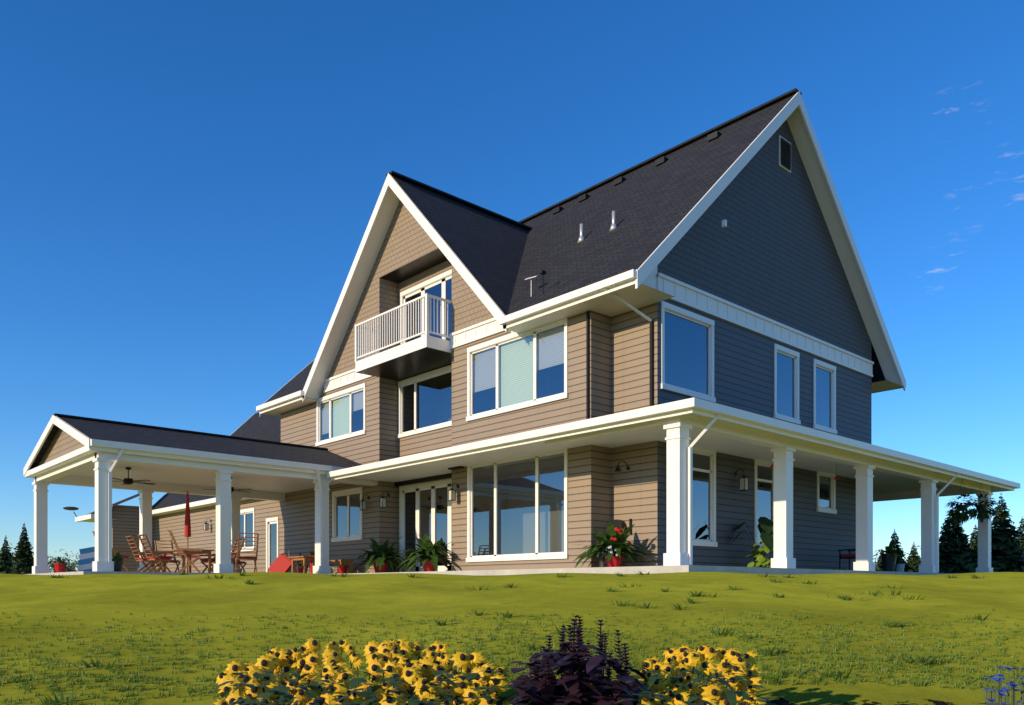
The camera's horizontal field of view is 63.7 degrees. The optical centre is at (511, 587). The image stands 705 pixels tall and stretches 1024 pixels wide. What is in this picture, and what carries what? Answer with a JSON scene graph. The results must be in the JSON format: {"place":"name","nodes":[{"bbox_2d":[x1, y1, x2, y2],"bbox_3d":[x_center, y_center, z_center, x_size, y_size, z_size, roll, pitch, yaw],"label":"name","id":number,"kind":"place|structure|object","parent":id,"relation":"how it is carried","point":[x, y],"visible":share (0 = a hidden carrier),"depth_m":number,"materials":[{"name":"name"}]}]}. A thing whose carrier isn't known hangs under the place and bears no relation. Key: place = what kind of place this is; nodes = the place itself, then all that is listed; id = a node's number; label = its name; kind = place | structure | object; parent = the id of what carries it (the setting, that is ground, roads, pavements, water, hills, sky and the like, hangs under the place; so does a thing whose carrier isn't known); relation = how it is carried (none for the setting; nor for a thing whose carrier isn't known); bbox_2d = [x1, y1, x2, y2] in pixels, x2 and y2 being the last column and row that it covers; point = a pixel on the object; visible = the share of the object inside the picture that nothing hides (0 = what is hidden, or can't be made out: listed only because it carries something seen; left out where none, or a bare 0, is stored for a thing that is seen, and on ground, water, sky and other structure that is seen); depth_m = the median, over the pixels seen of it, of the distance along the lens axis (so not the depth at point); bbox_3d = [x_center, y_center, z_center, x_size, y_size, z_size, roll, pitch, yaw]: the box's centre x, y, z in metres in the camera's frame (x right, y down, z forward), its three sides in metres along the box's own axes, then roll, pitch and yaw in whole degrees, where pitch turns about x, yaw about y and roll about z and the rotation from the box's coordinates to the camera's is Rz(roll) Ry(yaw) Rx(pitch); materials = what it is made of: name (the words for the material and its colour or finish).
{"place":"outdoors","nodes":[
{"label":"outdoors","id":0,"kind":"place"},
{"bbox_2d":[37,200,493,466],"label":"shingle house walls","id":1,"kind":"structure","parent":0,"point":[407,239],"depth_m":23.22,"materials":[{"name":"brown wood"}]},
{"bbox_2d":[112,303,656,572],"bbox_3d":[-3.986,-3.345,30.714,12.500,5.950,29.300,0,0,-42],"label":"wall siding","id":2,"kind":"object","parent":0,"point":[601,493],"visible":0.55,"depth_m":20.41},
{"bbox_2d":[30,88,885,514],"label":"house roof","id":3,"kind":"structure","parent":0,"point":[648,202],"depth_m":21.49,"materials":[{"name":"black"}]},
{"bbox_2d":[0,544,920,567],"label":"distant treeline light","id":4,"kind":"object","parent":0,"point":[78,552],"visible":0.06,"depth_m":268.02,"materials":[{"name":"plant"}]},
{"bbox_2d":[0,572,1023,704],"bbox_3d":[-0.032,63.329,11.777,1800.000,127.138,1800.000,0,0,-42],"label":"ground","id":5,"kind":"structure","parent":0,"point":[93,601],"depth_m":7.04,"materials":[{"name":"green plant"}]},
{"bbox_2d":[17,548,919,572],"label":"distant treeline","id":6,"kind":"object","parent":5,"relation":"on","point":[78,564],"depth_m":223.93,"materials":[{"name":"plant"}]},
{"bbox_2d":[27,565,955,574],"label":"patio slabs","id":7,"kind":"structure","parent":5,"relation":"on","point":[683,568],"depth_m":15.73,"materials":[{"name":"concrete"}]},
{"bbox_2d":[76,547,94,571],"bbox_3d":[-12.516,-0.770,24.618,0.647,0.920,1.555,0,0,-19],"label":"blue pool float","id":8,"kind":"object","parent":7,"relation":"on","point":[84,551],"visible":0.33,"depth_m":23.89,"materials":[{"name":"blue"}]},
{"bbox_2d":[77,552,94,570],"bbox_3d":[-12.516,-0.770,24.618,0.610,0.600,1.539,0,0,-19],"label":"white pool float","id":9,"kind":"object","parent":8,"relation":"on","point":[85,556],"visible":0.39,"depth_m":23.87,"materials":[{"name":"white plastic"}]},
{"bbox_2d":[121,494,291,571],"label":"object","id":10,"kind":"object","parent":7,"relation":"on","point":[282,562],"visible":0.65,"depth_m":24.50,"materials":[{"name":"red fabric"}]},
{"bbox_2d":[92,491,353,573],"bbox_3d":[-8.826,-1.621,24.036,6.455,2.538,5.365,0,0,-42],"label":"patio furniture","id":11,"kind":"object","parent":7,"relation":"on","point":[178,551],"visible":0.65,"depth_m":23.77,"materials":[{"name":"brown wood"}]},
{"bbox_2d":[32,422,992,573],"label":"porch columns","id":12,"kind":"structure","parent":7,"relation":"on","point":[677,438],"depth_m":19.39,"materials":[{"name":"white wood"}]},
{"bbox_2d":[53,479,987,573],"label":"flower pots","id":13,"kind":"object","parent":7,"relation":"on","point":[615,561],"depth_m":22.89,"materials":[{"name":"ceramic"}]},
{"bbox_2d":[731,494,996,555],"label":"dark plant leaves","id":14,"kind":"object","parent":13,"relation":"on","point":[765,525],"visible":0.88,"depth_m":19.47,"materials":[{"name":"green plant"}]},
{"bbox_2d":[23,91,1019,572],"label":"house trim","id":15,"kind":"structure","parent":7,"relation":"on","point":[645,283],"depth_m":20.56,"materials":[{"name":"white wood"}]},
{"bbox_2d":[63,507,78,516],"bbox_3d":[-19.834,-3.356,37.097,0.660,0.593,0.660,0,0,-42],"label":"satellite dish","id":16,"kind":"object","parent":15,"relation":"attached to","point":[70,508],"visible":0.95,"depth_m":36.91,"materials":[{"name":"grey"}]},
{"bbox_2d":[113,248,652,492],"bbox_3d":[-3.370,-5.870,21.782,14.720,6.200,4.842,0,0,17],"label":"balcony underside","id":17,"kind":"object","parent":15,"relation":"attached to","point":[421,361],"visible":0.7,"depth_m":22.53,"materials":[{"name":"black"}]},
{"bbox_2d":[355,293,451,361],"bbox_3d":[-2.999,-6.915,22.346,0.810,1.050,3.410,0,0,-42],"label":"balcony railing","id":18,"kind":"object","parent":15,"relation":"attached to","point":[359,341],"visible":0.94,"depth_m":21.78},
{"bbox_2d":[204,131,836,534],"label":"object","id":19,"kind":"object","parent":15,"relation":"attached to","point":[620,181],"visible":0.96,"depth_m":21.41,"materials":[{"name":"black"}]},
{"bbox_2d":[204,478,747,529],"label":"wall lamps","id":20,"kind":"object","parent":19,"relation":"on","point":[743,483],"visible":1,"depth_m":21.02,"materials":[{"name":"grey metal"}]},
{"bbox_2d":[770,463,839,479],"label":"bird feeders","id":21,"kind":"object","parent":19,"relation":"on","point":[835,478],"visible":0.64,"depth_m":20.47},
{"bbox_2d":[525,275,537,296],"bbox_3d":[0.449,-7.051,19.259,0.295,0.503,0.146,0,0,23],"label":"roof antenna","id":22,"kind":"object","parent":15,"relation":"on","point":[531,283],"visible":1,"depth_m":19.25,"materials":[{"name":"white metal"}]},
{"bbox_2d":[240,137,829,566],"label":"dark window","id":23,"kind":"structure","parent":15,"relation":"attached to","point":[688,355],"depth_m":21.55,"materials":[{"name":"blue glass"}]},
{"bbox_2d":[333,335,532,436],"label":"window blinds","id":24,"kind":"object","parent":23,"relation":"attached to","point":[516,371],"visible":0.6,"depth_m":19.80,"materials":[{"name":"white fabric"}]},
{"bbox_2d":[322,325,828,484],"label":"window blinds","id":25,"kind":"object","parent":23,"relation":"attached to","point":[551,347],"visible":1,"depth_m":20.36,"materials":[{"name":"white fabric"}]},
{"bbox_2d":[577,211,616,242],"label":"roof vent pipes","id":26,"kind":"object","parent":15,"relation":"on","point":[612,227],"visible":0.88,"depth_m":19.93,"materials":[{"name":"silver metal"}]},
{"bbox_2d":[597,527,904,571],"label":"flowers","id":27,"kind":"object","parent":7,"relation":"on","point":[899,567],"depth_m":16.96,"materials":[{"name":"red plant"}]},
{"bbox_2d":[735,541,796,567],"bbox_3d":[5.867,-0.692,18.970,1.494,0.800,1.165,0,0,-42],"label":"potted plant","id":28,"kind":"object","parent":7,"relation":"on","point":[762,560],"visible":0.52,"depth_m":18.79,"materials":[{"name":"green plant"}]},
{"bbox_2d":[832,549,876,569],"bbox_3d":[9.020,-0.948,21.736,0.610,1.135,0.914,0,0,-42],"label":"rocking chair","id":29,"kind":"object","parent":7,"relation":"on","point":[849,558],"visible":0.16,"depth_m":21.71,"materials":[{"name":"black metal"}]},
{"bbox_2d":[841,554,855,556],"bbox_3d":[8.953,-0.850,21.810,0.400,0.080,0.400,0,0,-42],"label":"rocker cushion","id":30,"kind":"object","parent":29,"relation":"on","point":[848,555],"visible":0.64,"depth_m":21.65,"materials":[{"name":"red fabric"}]},
{"bbox_2d":[0,570,988,704],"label":"grass clumps","id":31,"kind":"object","parent":5,"relation":"on","point":[920,659],"visible":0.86,"depth_m":6.09,"materials":[{"name":"green plant"}]},
{"bbox_2d":[0,493,1023,573],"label":"evergreen trees","id":32,"kind":"object","parent":5,"relation":"on","point":[997,568],"visible":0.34,"depth_m":42.68,"materials":[{"name":"green plant"}]},
{"bbox_2d":[501,615,650,704],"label":"purple salvia","id":33,"kind":"object","parent":5,"relation":"on","point":[571,686],"visible":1,"depth_m":2.95,"materials":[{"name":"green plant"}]},
{"bbox_2d":[212,645,1023,704],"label":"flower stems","id":34,"kind":"object","parent":5,"relation":"on","point":[728,695],"visible":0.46,"depth_m":2.83,"materials":[{"name":"green plant"}]},
{"bbox_2d":[214,637,764,704],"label":"yellow flowers","id":35,"kind":"object","parent":34,"relation":"on","point":[419,671],"visible":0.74,"depth_m":3.36,"materials":[{"name":"yellow plant"}]},
{"bbox_2d":[982,666,1023,704],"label":"blue flowers","id":36,"kind":"object","parent":34,"relation":"on","point":[1004,688],"visible":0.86,"depth_m":2.76,"materials":[{"name":"blue plant"}]},
{"bbox_2d":[356,300,667,565],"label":"window glass","id":37,"kind":"structure","parent":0,"point":[521,503],"depth_m":21.45,"materials":[{"name":"blue glass"}]},
{"bbox_2d":[0,0,1023,572],"label":"sky","id":38,"kind":"structure","parent":0,"point":[190,190],"materials":[{"name":"blue"}]},
{"bbox_2d":[53,494,997,572],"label":"fern plants","id":39,"kind":"object","parent":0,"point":[427,549],"visible":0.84,"depth_m":21.26,"materials":[{"name":"green plant"}]},
{"bbox_2d":[69,413,994,493],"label":"porch ceilings","id":40,"kind":"object","parent":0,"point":[883,482],"visible":0.3,"depth_m":21.71,"materials":[{"name":"white wood"}]},
{"bbox_2d":[657,119,871,360],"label":"gable wall","id":41,"kind":"structure","parent":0,"point":[769,251],"depth_m":20.49,"materials":[{"name":"wood"}]},
{"bbox_2d":[657,299,871,569],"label":"exterior wall","id":42,"kind":"structure","parent":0,"point":[744,369],"depth_m":19.93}
]}

